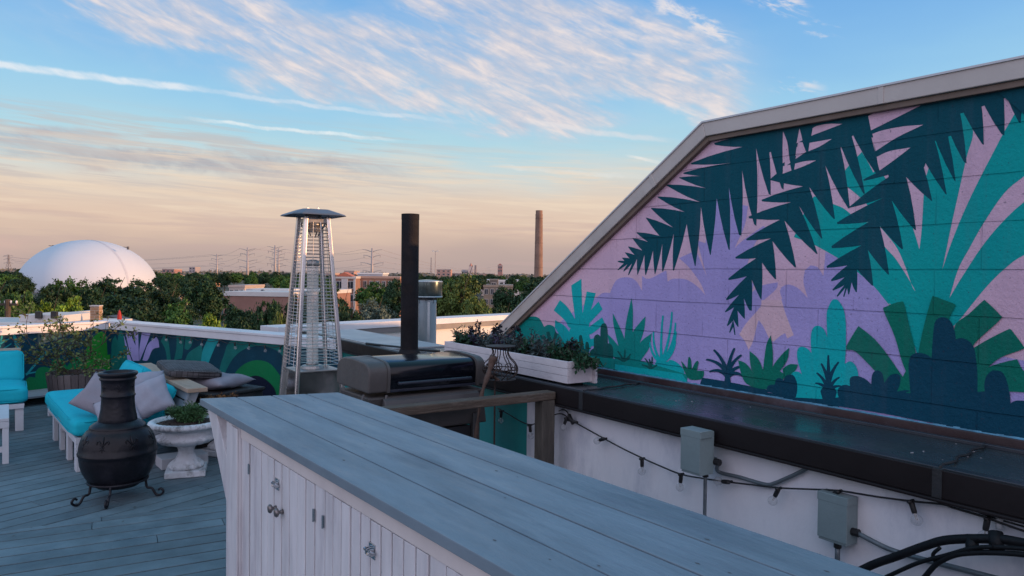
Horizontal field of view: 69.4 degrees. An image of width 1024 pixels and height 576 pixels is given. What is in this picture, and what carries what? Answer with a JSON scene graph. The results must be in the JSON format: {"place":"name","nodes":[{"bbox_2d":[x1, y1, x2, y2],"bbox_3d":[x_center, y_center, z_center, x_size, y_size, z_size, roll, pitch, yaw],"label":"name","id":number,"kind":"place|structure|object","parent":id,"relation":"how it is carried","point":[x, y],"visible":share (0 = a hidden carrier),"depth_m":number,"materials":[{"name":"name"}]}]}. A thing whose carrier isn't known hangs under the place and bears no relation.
{"place":"outdoors","nodes":[
{"label":"outdoors","id":0,"kind":"place"},
{"bbox_2d":[0,310,131,326],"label":"neighbour roof","id":1,"kind":"structure","parent":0,"point":[38,316],"depth_m":21.39,"materials":[{"name":"white concrete"}]},
{"bbox_2d":[19,240,158,292],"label":"sports dome","id":2,"kind":"structure","parent":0,"point":[94,261],"depth_m":311.89,"materials":[{"name":"fabric"}]},
{"bbox_2d":[228,284,264,290],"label":"distant building","id":3,"kind":"structure","parent":0,"point":[242,287],"depth_m":190.06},
{"bbox_2d":[3,271,533,326],"bbox_3d":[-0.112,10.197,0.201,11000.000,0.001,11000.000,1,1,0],"label":"ground","id":4,"kind":"structure","parent":0,"point":[199,322],"depth_m":331.36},
{"bbox_2d":[0,299,17,316],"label":"utility pole","id":5,"kind":"object","parent":4,"relation":"on","point":[8,303],"visible":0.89,"depth_m":33.97,"materials":[{"name":"brown wood"}]},
{"bbox_2d":[2,275,36,301],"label":"tree","id":6,"kind":"object","parent":4,"relation":"on","point":[21,285],"visible":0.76,"depth_m":133.45,"materials":[{"name":"green plant"}]},
{"bbox_2d":[0,289,39,316],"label":"tree","id":7,"kind":"object","parent":4,"relation":"on","point":[16,296],"visible":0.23,"depth_m":37.93,"materials":[{"name":"green plant"}]},
{"bbox_2d":[38,298,56,312],"bbox_3d":[-25.452,4.825,40.023,2.215,8.651,2.344,1,1,15],"label":"tree","id":8,"kind":"object","parent":4,"relation":"on","point":[45,307],"visible":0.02,"depth_m":39.82,"materials":[{"name":"green plant"}]},
{"bbox_2d":[25,283,75,312],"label":"tree","id":9,"kind":"object","parent":4,"relation":"on","point":[48,293],"visible":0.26,"depth_m":57.97,"materials":[{"name":"green plant"}]},
{"bbox_2d":[54,295,83,311],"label":"tree","id":10,"kind":"object","parent":4,"relation":"on","point":[69,306],"visible":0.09,"depth_m":43.93,"materials":[{"name":"green plant"}]},
{"bbox_2d":[48,276,104,304],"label":"tree","id":11,"kind":"object","parent":4,"relation":"on","point":[74,288],"visible":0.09,"depth_m":61.46,"materials":[{"name":"green plant"}]},
{"bbox_2d":[72,285,108,310],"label":"tree","id":12,"kind":"object","parent":4,"relation":"on","point":[95,296],"visible":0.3,"depth_m":59.38,"materials":[{"name":"green plant"}]},
{"bbox_2d":[89,305,102,319],"bbox_3d":[-11.066,5.073,19.686,0.260,9.236,0.184,1,1,0],"label":"brick chimney","id":13,"kind":"object","parent":4,"relation":"on","point":[94,309],"visible":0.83,"depth_m":19.52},
{"bbox_2d":[89,274,125,303],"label":"tree","id":14,"kind":"object","parent":4,"relation":"on","point":[109,285],"visible":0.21,"depth_m":79.57,"materials":[{"name":"green plant"}]},
{"bbox_2d":[99,290,166,322],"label":"tree","id":15,"kind":"object","parent":4,"relation":"on","point":[142,309],"visible":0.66,"depth_m":55.17,"materials":[{"name":"green plant"}]},
{"bbox_2d":[119,275,157,299],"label":"tree","id":16,"kind":"object","parent":4,"relation":"on","point":[137,291],"visible":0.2,"depth_m":74.35,"materials":[{"name":"green plant"}]},
{"bbox_2d":[155,275,181,297],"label":"tree","id":17,"kind":"object","parent":4,"relation":"on","point":[169,282],"visible":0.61,"depth_m":110.76,"materials":[{"name":"green plant"}]},
{"bbox_2d":[144,283,195,319],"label":"tree","id":18,"kind":"object","parent":4,"relation":"on","point":[161,297],"visible":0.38,"depth_m":69.65,"materials":[{"name":"green plant"}]},
{"bbox_2d":[159,297,193,324],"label":"tree","id":19,"kind":"object","parent":4,"relation":"on","point":[179,314],"visible":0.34,"depth_m":49.68,"materials":[{"name":"green plant"}]},
{"bbox_2d":[176,276,198,299],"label":"tree","id":20,"kind":"object","parent":4,"relation":"on","point":[188,280],"visible":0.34,"depth_m":146.05,"materials":[{"name":"green plant"}]},
{"bbox_2d":[178,279,234,324],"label":"tree","id":21,"kind":"object","parent":4,"relation":"on","point":[210,297],"visible":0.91,"depth_m":93.72,"materials":[{"name":"green plant"}]},
{"bbox_2d":[195,311,225,327],"bbox_3d":[-13.701,5.219,34.209,1.829,8.348,1.930,2,1,39],"label":"tree","id":22,"kind":"object","parent":4,"relation":"on","point":[210,320],"visible":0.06,"depth_m":33.56,"materials":[{"name":"green plant"}]},
{"bbox_2d":[217,272,231,290],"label":"tree","id":23,"kind":"object","parent":4,"relation":"on","point":[224,279],"visible":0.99,"depth_m":252.17,"materials":[{"name":"green plant"}]},
{"bbox_2d":[230,272,243,284],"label":"tree","id":24,"kind":"object","parent":4,"relation":"on","point":[236,277],"visible":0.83,"depth_m":312.61,"materials":[{"name":"green plant"}]},
{"bbox_2d":[222,302,256,329],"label":"tree","id":25,"kind":"object","parent":4,"relation":"on","point":[236,318],"visible":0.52,"depth_m":45.53,"materials":[{"name":"green plant"}]},
{"bbox_2d":[244,275,257,283],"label":"tree","id":26,"kind":"object","parent":4,"relation":"on","point":[252,279],"visible":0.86,"depth_m":248.36,"materials":[{"name":"green plant"}]},
{"bbox_2d":[261,273,275,287],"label":"tree","id":27,"kind":"object","parent":4,"relation":"on","point":[265,278],"visible":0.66,"depth_m":281.43,"materials":[{"name":"green plant"}]},
{"bbox_2d":[251,298,286,330],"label":"tree","id":28,"kind":"object","parent":4,"relation":"on","point":[269,312],"visible":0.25,"depth_m":41.57,"materials":[{"name":"green plant"}]},
{"bbox_2d":[0,268,547,280],"bbox_3d":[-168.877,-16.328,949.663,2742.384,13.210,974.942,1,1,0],"label":"woodland","id":29,"kind":"object","parent":4,"relation":"on","point":[507,276],"visible":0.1,"depth_m":867.79,"materials":[{"name":"green plant"}]},
{"bbox_2d":[269,305,285,324],"bbox_3d":[-9.641,4.977,30.085,1.541,9.086,1.192,2,2,43],"label":"tree","id":30,"kind":"object","parent":4,"relation":"on","point":[278,320],"visible":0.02,"depth_m":30.05,"materials":[{"name":"green plant"}]},
{"bbox_2d":[268,275,289,287],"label":"tree","id":31,"kind":"object","parent":4,"relation":"on","point":[276,282],"visible":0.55,"depth_m":269.26,"materials":[{"name":"green plant"}]},
{"bbox_2d":[222,288,351,326],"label":"brick building","id":32,"kind":"structure","parent":4,"relation":"on","point":[244,300],"depth_m":112.26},
{"bbox_2d":[278,278,306,287],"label":"tree","id":33,"kind":"object","parent":4,"relation":"on","point":[285,282],"visible":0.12,"depth_m":139.98,"materials":[{"name":"green plant"}]},
{"bbox_2d":[283,293,306,323],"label":"tree","id":34,"kind":"object","parent":4,"relation":"on","point":[285,310],"visible":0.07,"depth_m":49.46,"materials":[{"name":"green plant"}]},
{"bbox_2d":[303,296,334,322],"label":"tree","id":35,"kind":"object","parent":4,"relation":"on","point":[320,314],"visible":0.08,"depth_m":45.67,"materials":[{"name":"green plant"}]},
{"bbox_2d":[319,278,340,303],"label":"tree","id":36,"kind":"object","parent":4,"relation":"on","point":[328,286],"visible":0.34,"depth_m":115.77,"materials":[{"name":"green plant"}]},
{"bbox_2d":[328,288,348,315],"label":"tree","id":37,"kind":"object","parent":4,"relation":"on","point":[342,303],"visible":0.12,"depth_m":59.31,"materials":[{"name":"green plant"}]},
{"bbox_2d":[335,272,360,314],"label":"brick apartments","id":38,"kind":"structure","parent":4,"relation":"on","point":[345,280],"depth_m":164.94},
{"bbox_2d":[339,299,363,321],"bbox_3d":[-8.899,4.866,40.122,1.927,8.929,2.158,1,1,0],"label":"tree","id":39,"kind":"object","parent":4,"relation":"on","point":[348,314],"visible":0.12,"depth_m":39.89,"materials":[{"name":"green plant"}]},
{"bbox_2d":[351,280,387,308],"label":"tree","id":40,"kind":"object","parent":4,"relation":"on","point":[363,294],"visible":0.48,"depth_m":94.12,"materials":[{"name":"green plant"}]},
{"bbox_2d":[357,296,398,319],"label":"tree","id":41,"kind":"object","parent":4,"relation":"on","point":[373,311],"visible":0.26,"depth_m":47.17,"materials":[{"name":"plant"}]},
{"bbox_2d":[360,276,400,315],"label":"apartment wing","id":42,"kind":"structure","parent":4,"relation":"on","point":[365,281],"depth_m":169.96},
{"bbox_2d":[382,278,400,318],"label":"tree","id":43,"kind":"object","parent":4,"relation":"on","point":[392,295],"visible":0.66,"depth_m":79.36,"materials":[{"name":"green plant"}]},
{"bbox_2d":[436,265,487,316],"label":"tree","id":44,"kind":"object","parent":4,"relation":"on","point":[452,300],"visible":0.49,"depth_m":51.55,"materials":[{"name":"green plant"}]},
{"bbox_2d":[463,288,492,314],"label":"tree","id":45,"kind":"object","parent":4,"relation":"on","point":[474,307],"visible":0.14,"depth_m":47.41,"materials":[{"name":"green plant"}]},
{"bbox_2d":[483,284,512,307],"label":"tan building","id":46,"kind":"structure","parent":4,"relation":"on","point":[489,291],"depth_m":215.04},
{"bbox_2d":[490,303,511,313],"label":"tree","id":47,"kind":"object","parent":4,"relation":"on","point":[497,310],"visible":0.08,"depth_m":49.39,"materials":[{"name":"green plant"}]},
{"bbox_2d":[491,283,515,309],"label":"tree","id":48,"kind":"object","parent":4,"relation":"on","point":[499,297],"visible":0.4,"depth_m":78.78,"materials":[{"name":"green plant"}]},
{"bbox_2d":[507,276,545,310],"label":"tree","id":49,"kind":"object","parent":4,"relation":"on","point":[518,300],"visible":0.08,"depth_m":75.11,"materials":[{"name":"green plant"}]},
{"bbox_2d":[534,210,542,277],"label":"brick smokestack","id":50,"kind":"object","parent":4,"relation":"on","point":[538,264],"visible":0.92,"depth_m":397.85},
{"bbox_3d":[-4.066,6.003,3.220,18.000,8.180,22.200,1,1,0],"label":"lower building","id":51,"kind":"object","parent":4,"relation":"on","visible":0},
{"bbox_2d":[260,313,509,344],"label":"parapet wall","id":52,"kind":"structure","parent":51,"relation":"on","point":[445,325],"depth_m":11.79,"materials":[{"name":"white paint"}]},
{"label":"deck underside","id":53,"kind":"structure","parent":51,"relation":"on","visible":0},
{"bbox_2d":[0,319,120,399],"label":"parapet wall","id":54,"kind":"structure","parent":53,"relation":"on","point":[34,377],"depth_m":9.72,"materials":[{"name":"multicoloured paint"}]},
{"bbox_2d":[0,398,225,575],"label":"deck","id":55,"kind":"structure","parent":53,"relation":"on","point":[177,527],"depth_m":5.03,"materials":[{"name":"grey paint"}]},
{"bbox_2d":[0,404,8,463],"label":"slatted table","id":56,"kind":"object","parent":55,"relation":"on","point":[4,424],"visible":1,"depth_m":6.41,"materials":[{"name":"white paint"}]},
{"bbox_2d":[0,348,27,430],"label":"patio chair","id":57,"kind":"object","parent":55,"relation":"on","point":[13,390],"visible":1,"depth_m":7.86,"materials":[{"name":"fabric"}]},
{"bbox_2d":[28,388,47,398],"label":"platform","id":58,"kind":"structure","parent":55,"relation":"on","point":[37,393],"depth_m":9.33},
{"bbox_2d":[45,368,105,391],"bbox_3d":[-5.173,1.169,8.776,0.622,0.359,0.618,1,1,0],"label":"barrel planter","id":59,"kind":"object","parent":58,"relation":"on","point":[66,382],"visible":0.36,"depth_m":8.52,"materials":[{"name":"brown wood"}]},
{"bbox_2d":[2,300,139,376],"bbox_3d":[-5.250,0.595,8.680,1.493,0.911,1.118,1,1,0],"label":"deciduous shrub","id":60,"kind":"object","parent":59,"relation":"in","point":[61,328],"visible":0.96,"depth_m":8.69,"materials":[{"name":"green plant"}]},
{"bbox_2d":[70,369,164,508],"bbox_3d":[-2.962,1.090,5.495,0.528,0.937,0.606,1,1,35],"label":"chiminea","id":61,"kind":"object","parent":55,"relation":"on","point":[117,447],"visible":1,"depth_m":5.39,"materials":[{"name":"black metal"}]},
{"bbox_2d":[45,360,207,471],"bbox_3d":[-3.747,1.155,7.056,1.004,0.730,2.228,0,1,-38],"label":"daybed","id":62,"kind":"object","parent":55,"relation":"on","point":[74,423],"visible":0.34,"depth_m":6.57,"materials":[{"name":"teal fabric"}]},
{"bbox_2d":[69,372,100,415],"bbox_3d":[-3.490,0.959,6.367,0.450,0.350,0.163,31,-41,-8],"label":"throw pillow","id":63,"kind":"object","parent":62,"relation":"on","point":[87,397],"visible":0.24,"depth_m":6.27,"materials":[{"name":"grey fabric"}]},
{"bbox_2d":[93,401,141,418],"bbox_3d":[-3.316,1.055,6.225,0.340,0.145,0.320,-11,51,-29],"label":"throw pillow","id":64,"kind":"object","parent":62,"relation":"on","point":[97,405],"visible":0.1,"depth_m":6.20,"materials":[{"name":"grey fabric"}]},
{"bbox_2d":[135,370,163,385],"bbox_3d":[-3.383,0.889,6.767,0.380,0.280,0.134,-4,-35,-27],"label":"throw pillow","id":65,"kind":"object","parent":62,"relation":"on","point":[142,377],"visible":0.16,"depth_m":6.78,"materials":[{"name":"grey fabric"}]},
{"bbox_2d":[135,373,175,419],"bbox_3d":[-3.130,0.948,6.368,0.360,0.340,0.165,-24,-23,-20],"label":"throw pillow","id":66,"kind":"object","parent":62,"relation":"on","point":[152,396],"visible":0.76,"depth_m":6.32,"materials":[{"name":"grey fabric"}]},
{"bbox_2d":[147,415,213,478],"bbox_3d":[-2.720,1.323,6.178,0.593,0.452,0.593,0,1,-20],"label":"garden urn","id":67,"kind":"object","parent":55,"relation":"on","point":[185,439],"visible":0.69,"depth_m":6.05,"materials":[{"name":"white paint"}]},
{"bbox_2d":[164,401,208,423],"bbox_3d":[-2.722,1.059,6.230,0.379,0.218,0.314,1,1,0],"label":"juniper bush","id":68,"kind":"object","parent":67,"relation":"in","point":[193,412],"visible":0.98,"depth_m":6.16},
{"bbox_2d":[196,403,216,456],"bbox_3d":[-2.678,1.309,6.878,0.593,0.452,0.593,1,1,25],"label":"garden urn","id":69,"kind":"object","parent":55,"relation":"on","point":[210,449],"visible":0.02,"depth_m":6.76,"materials":[{"name":"white stone"}]},
{"bbox_2d":[175,384,264,447],"bbox_3d":[-2.951,1.241,7.370,0.739,0.507,0.643,1,1,33],"label":"wicker chest","id":70,"kind":"object","parent":55,"relation":"on","point":[246,390],"visible":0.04,"depth_m":7.21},
{"bbox_2d":[187,372,255,390],"bbox_3d":[-2.932,0.928,7.332,0.560,0.176,0.500,1,1,21],"label":"throw pillow","id":71,"kind":"object","parent":70,"relation":"on","point":[226,380],"visible":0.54,"depth_m":7.16,"materials":[{"name":"grey fabric"}]},
{"bbox_2d":[156,360,221,377],"bbox_3d":[-3.150,0.785,7.219,0.507,0.099,0.508,7,3,-38],"label":"woven cushion","id":72,"kind":"object","parent":71,"relation":"on","point":[187,368],"visible":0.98,"depth_m":7.09,"materials":[{"name":"fabric"}]},
{"bbox_2d":[279,207,345,394],"bbox_3d":[-1.729,0.430,6.410,0.533,2.253,0.533,0,1,-34],"label":"patio heater","id":73,"kind":"object","parent":55,"relation":"on","point":[312,375],"visible":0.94,"depth_m":6.35,"materials":[{"name":"metal"}]},
{"bbox_2d":[337,350,485,439],"bbox_3d":[-0.654,1.021,4.982,0.936,1.148,0.638,0,1,-34],"label":"gas grill","id":74,"kind":"object","parent":55,"relation":"on","point":[389,380],"visible":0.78,"depth_m":4.82,"materials":[{"name":"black metal"}]},
{"bbox_2d":[398,213,419,353],"bbox_3d":[-0.887,-0.030,6.421,0.205,1.223,0.205,1,1,0],"label":"black pipe","id":75,"kind":"object","parent":74,"relation":"attached to","point":[409,274],"visible":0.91,"depth_m":6.36,"materials":[{"name":"metal"}]},
{"bbox_2d":[380,390,555,464],"bbox_3d":[-0.413,1.138,4.347,1.610,0.944,0.095,0,1,-34],"label":"timber railing","id":76,"kind":"object","parent":55,"relation":"on","point":[544,400],"visible":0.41,"depth_m":4.63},
{"bbox_2d":[474,355,499,438],"bbox_3d":[-0.151,0.705,4.751,0.196,0.544,0.060,0,1,-36],"label":"driftwood stick","id":77,"kind":"object","parent":55,"relation":"on","point":[492,359],"visible":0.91,"depth_m":4.71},
{"bbox_2d":[482,344,517,444],"bbox_3d":[-0.083,0.988,4.872,0.239,1.230,0.239,1,1,0],"label":"wire lantern","id":78,"kind":"object","parent":55,"relation":"on","point":[504,378],"visible":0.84,"depth_m":4.84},
{"bbox_2d":[200,392,883,575],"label":"outdoor bar","id":79,"kind":"object","parent":55,"relation":"on","point":[328,484],"visible":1,"depth_m":2.22,"materials":[{"name":"paint"}]},
{"bbox_2d":[248,445,279,575],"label":"door","id":80,"kind":"structure","parent":79,"relation":"in","point":[264,482],"depth_m":2.97,"materials":[{"name":"white paint"}]},
{"bbox_2d":[273,460,315,575],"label":"door","id":81,"kind":"structure","parent":79,"relation":"in","point":[295,512],"depth_m":2.68,"materials":[{"name":"white paint"}]},
{"bbox_2d":[321,491,375,575],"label":"door","id":82,"kind":"structure","parent":79,"relation":"in","point":[349,548],"depth_m":2.31,"materials":[{"name":"white paint"}]},
{"bbox_2d":[371,520,429,575],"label":"door","id":83,"kind":"structure","parent":79,"relation":"in","point":[395,556],"depth_m":2.05,"materials":[{"name":"white paint"}]},
{"bbox_2d":[109,320,337,395],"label":"parapet wall","id":84,"kind":"structure","parent":53,"relation":"on","point":[261,365],"depth_m":9.13,"materials":[{"name":"multicoloured paint"}]},
{"bbox_2d":[342,352,1023,575],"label":"retaining wall","id":85,"kind":"structure","parent":53,"relation":"on","point":[789,516],"depth_m":3.61,"materials":[{"name":"white paint"}]},
{"bbox_2d":[302,329,1023,523],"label":"flat ledge","id":86,"kind":"object","parent":85,"relation":"on","point":[981,472],"visible":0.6,"depth_m":3.49,"materials":[{"name":"black paint"}]},
{"bbox_2d":[444,341,596,384],"bbox_3d":[0.002,0.538,5.498,0.230,0.166,1.656,0,1,-34],"label":"planter box","id":87,"kind":"object","parent":86,"relation":"on","point":[561,372],"visible":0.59,"depth_m":5.03,"materials":[{"name":"white paint"}]},
{"bbox_2d":[450,325,467,343],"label":"bedding plant","id":88,"kind":"object","parent":87,"relation":"in","point":[457,333],"visible":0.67,"depth_m":6.06,"materials":[{"name":"green plant"}]},
{"bbox_2d":[464,326,484,346],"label":"bedding plant","id":89,"kind":"object","parent":87,"relation":"in","point":[474,340],"visible":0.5,"depth_m":5.87,"materials":[{"name":"green plant"}]},
{"bbox_2d":[472,328,492,347],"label":"bedding plant","id":90,"kind":"object","parent":87,"relation":"in","point":[483,340],"visible":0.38,"depth_m":5.78,"materials":[{"name":"green plant"}]},
{"bbox_2d":[483,327,508,348],"bbox_3d":[-0.113,0.408,5.692,0.208,0.237,0.210,0,1,-34],"label":"bedding plant","id":91,"kind":"object","parent":87,"relation":"in","point":[490,342],"visible":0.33,"depth_m":5.67,"materials":[{"name":"green plant"}]},
{"bbox_2d":[490,331,511,350],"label":"bedding plant","id":92,"kind":"object","parent":87,"relation":"in","point":[496,341],"visible":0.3,"depth_m":5.60,"materials":[{"name":"green plant"}]},
{"bbox_2d":[505,329,537,353],"bbox_3d":[0.067,0.414,5.435,0.233,0.225,0.199,0,1,-41],"label":"bedding plant","id":93,"kind":"object","parent":87,"relation":"in","point":[517,345],"visible":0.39,"depth_m":5.40,"materials":[{"name":"green plant"}]},
{"bbox_2d":[515,337,539,354],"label":"bedding plant","id":94,"kind":"object","parent":87,"relation":"in","point":[526,348],"visible":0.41,"depth_m":5.28,"materials":[{"name":"green plant"}]},
{"bbox_2d":[527,333,550,356],"bbox_3d":[0.193,0.417,5.229,0.193,0.217,0.223,1,1,0],"label":"bedding plant","id":95,"kind":"object","parent":87,"relation":"in","point":[536,349],"visible":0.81,"depth_m":5.20,"materials":[{"name":"green plant"}]},
{"bbox_2d":[540,337,561,357],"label":"bedding plant","id":96,"kind":"object","parent":87,"relation":"in","point":[544,351],"visible":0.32,"depth_m":5.13,"materials":[{"name":"green plant"}]},
{"bbox_2d":[543,339,578,359],"bbox_3d":[0.324,0.432,5.030,0.264,0.185,0.181,1,1,17],"label":"bedding plant","id":97,"kind":"object","parent":87,"relation":"in","point":[553,349],"visible":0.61,"depth_m":5.01,"materials":[{"name":"green plant"}]},
{"bbox_2d":[556,338,590,360],"bbox_3d":[0.405,0.446,4.939,0.197,0.219,0.194,2,2,44],"label":"bedding plant","id":98,"kind":"object","parent":87,"relation":"in","point":[568,356],"visible":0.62,"depth_m":4.93,"materials":[{"name":"green plant"}]},
{"bbox_2d":[571,352,605,374],"bbox_3d":[0.477,0.486,4.829,0.219,0.147,0.222,0,1,-27],"label":"trailing plant","id":99,"kind":"object","parent":87,"relation":"in","point":[582,361],"visible":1,"depth_m":4.79,"materials":[{"name":"green plant"}]},
{"bbox_2d":[680,426,721,477],"bbox_3d":[0.965,0.829,3.711,0.213,0.250,0.150,0,1,-22],"label":"electrical box","id":100,"kind":"object","parent":85,"relation":"attached to","point":[698,458],"visible":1,"depth_m":3.66,"materials":[{"name":"grey metal"}]},
{"bbox_2d":[703,477,706,515],"bbox_3d":[0.973,1.333,3.744,0.017,0.780,0.018,1,1,0],"label":"conduit","id":101,"kind":"object","parent":100,"relation":"attached to","point":[705,496],"visible":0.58,"depth_m":3.73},
{"bbox_2d":[497,408,1023,531],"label":"string light cable","id":102,"kind":"object","parent":85,"relation":"attached to","point":[570,419],"visible":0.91,"depth_m":3.30,"materials":[{"name":"black rubber"}]},
{"bbox_2d":[982,516,991,533],"bbox_3d":[1.727,0.882,2.698,0.045,0.101,0.044,0,10,-34],"label":"string light bulb","id":103,"kind":"object","parent":102,"relation":"hanging from","point":[986,524],"visible":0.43,"depth_m":2.69,"materials":[{"name":"black plastic"}]},
{"bbox_2d":[715,465,807,485],"bbox_3d":[1.167,0.872,3.526,0.083,0.152,0.517,0,1,-36],"label":"conduit","id":104,"kind":"object","parent":85,"relation":"attached to","point":[781,480],"visible":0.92,"depth_m":3.53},
{"bbox_2d":[817,488,860,548],"bbox_3d":[1.411,1.002,3.178,0.090,0.238,0.166,0,1,-34],"label":"electrical box","id":105,"kind":"object","parent":85,"relation":"attached to","point":[837,520],"visible":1,"depth_m":3.15,"materials":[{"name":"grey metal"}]},
{"bbox_2d":[858,531,996,575],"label":"conduit","id":106,"kind":"object","parent":85,"relation":"attached to","point":[919,557],"visible":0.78,"depth_m":2.90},
{"bbox_2d":[859,530,1023,575],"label":"cable bundle","id":107,"kind":"object","parent":85,"relation":"attached to","point":[1000,543],"visible":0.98,"depth_m":2.72,"materials":[{"name":"rubber"}]},
{"bbox_2d":[489,55,1023,437],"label":"rooftop building","id":108,"kind":"structure","parent":53,"relation":"on","point":[861,249],"depth_m":3.89,"materials":[{"name":"multicoloured paint"}]},
{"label":"lower roof","id":109,"kind":"structure","parent":108,"relation":"attached to","visible":0},
{"bbox_2d":[418,279,442,342],"bbox_3d":[-1.038,0.453,9.011,0.376,1.115,0.376,1,1,0],"label":"roof vent","id":110,"kind":"object","parent":109,"relation":"on","point":[430,292],"visible":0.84,"depth_m":8.90,"materials":[{"name":"metal"}]},
{"bbox_2d":[365,342,439,351],"bbox_3d":[-1.063,0.562,7.009,1.032,0.021,0.058,2,1,40],"label":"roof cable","id":111,"kind":"object","parent":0,"point":[425,350],"visible":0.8,"depth_m":7.07,"materials":[{"name":"black rubber"}]},
{"bbox_2d":[0,0,1023,274],"label":"sky","id":112,"kind":"structure","parent":0,"point":[172,130],"materials":[{"name":"blue"}]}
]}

